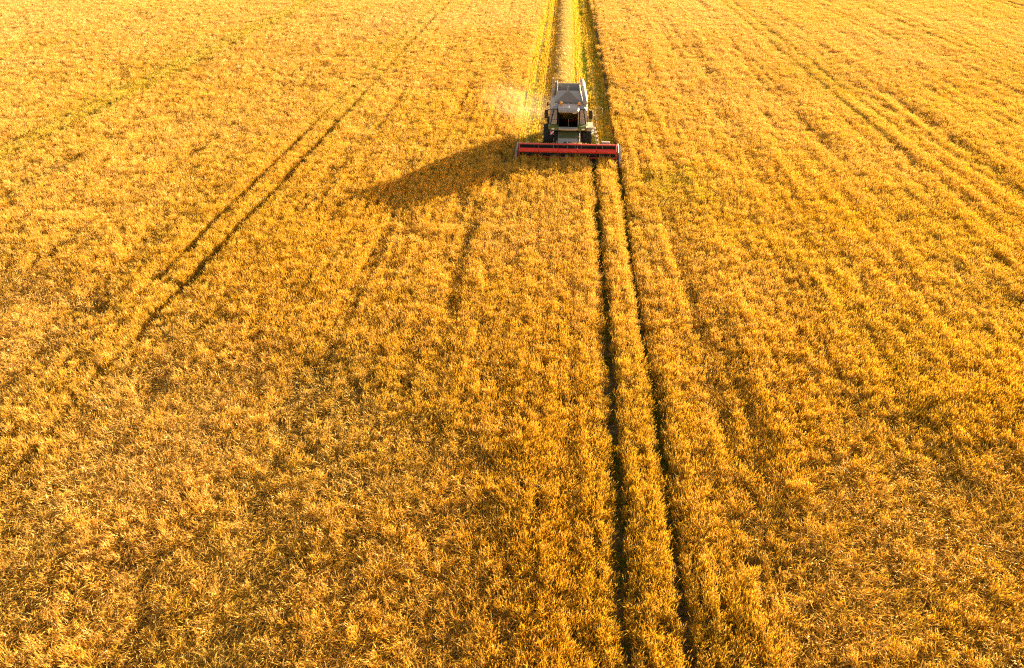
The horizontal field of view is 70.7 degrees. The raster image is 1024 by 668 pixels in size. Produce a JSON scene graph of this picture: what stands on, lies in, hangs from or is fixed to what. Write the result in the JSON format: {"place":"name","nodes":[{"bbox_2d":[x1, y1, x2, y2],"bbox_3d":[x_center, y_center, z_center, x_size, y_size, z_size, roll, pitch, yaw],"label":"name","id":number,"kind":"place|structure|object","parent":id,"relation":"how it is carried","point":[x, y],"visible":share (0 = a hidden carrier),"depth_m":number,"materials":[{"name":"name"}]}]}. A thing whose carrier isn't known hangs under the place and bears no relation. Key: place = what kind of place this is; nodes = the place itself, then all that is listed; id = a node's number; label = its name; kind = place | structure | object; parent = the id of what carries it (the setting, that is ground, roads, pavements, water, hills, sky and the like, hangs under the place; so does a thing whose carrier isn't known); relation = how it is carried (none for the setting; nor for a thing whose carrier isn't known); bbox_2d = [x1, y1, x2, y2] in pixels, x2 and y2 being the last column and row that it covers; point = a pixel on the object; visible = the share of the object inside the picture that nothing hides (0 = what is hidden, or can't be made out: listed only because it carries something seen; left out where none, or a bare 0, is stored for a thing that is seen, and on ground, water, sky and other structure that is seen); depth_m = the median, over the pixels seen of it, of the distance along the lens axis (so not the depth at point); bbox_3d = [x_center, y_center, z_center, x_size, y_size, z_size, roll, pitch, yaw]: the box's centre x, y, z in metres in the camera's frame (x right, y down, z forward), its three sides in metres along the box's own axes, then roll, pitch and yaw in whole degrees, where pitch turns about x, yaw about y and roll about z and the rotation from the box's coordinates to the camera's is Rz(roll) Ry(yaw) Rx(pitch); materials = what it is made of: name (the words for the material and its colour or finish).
{"place":"outdoors","nodes":[
{"label":"outdoors","id":0,"kind":"place"},
{"bbox_2d":[0,12,1023,667],"bbox_3d":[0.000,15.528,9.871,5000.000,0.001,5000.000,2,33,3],"label":"ground","id":1,"kind":"structure","parent":0,"point":[612,428],"depth_m":24.20,"materials":[{"name":"yellow plant"}]},
{"bbox_2d":[0,0,1023,667],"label":"barley crop","id":2,"kind":"object","parent":1,"relation":"on","point":[450,76],"visible":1,"depth_m":34.03,"materials":[{"name":"yellow plant"}]},
{"bbox_2d":[0,0,1023,667],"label":"track grass","id":3,"kind":"structure","parent":1,"relation":"on","point":[658,424],"depth_m":28.53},
{"bbox_2d":[514,0,617,163],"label":"stubble strip ground","id":4,"kind":"structure","parent":0,"point":[544,103],"depth_m":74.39,"materials":[{"name":"yellow plant"}]},
{"bbox_2d":[547,0,575,112],"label":"straw windrow","id":5,"kind":"object","parent":4,"relation":"on","point":[563,54],"visible":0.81,"depth_m":89.88,"materials":[{"name":"beige plant"}]},
{"bbox_2d":[515,79,620,167],"bbox_3d":[4.469,-17.050,56.916,7.930,4.531,10.700,2,33,3],"label":"combine harvester","id":6,"kind":"object","parent":4,"relation":"on","point":[568,128],"visible":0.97,"depth_m":55.34,"materials":[{"name":"grey paint"}]}
]}

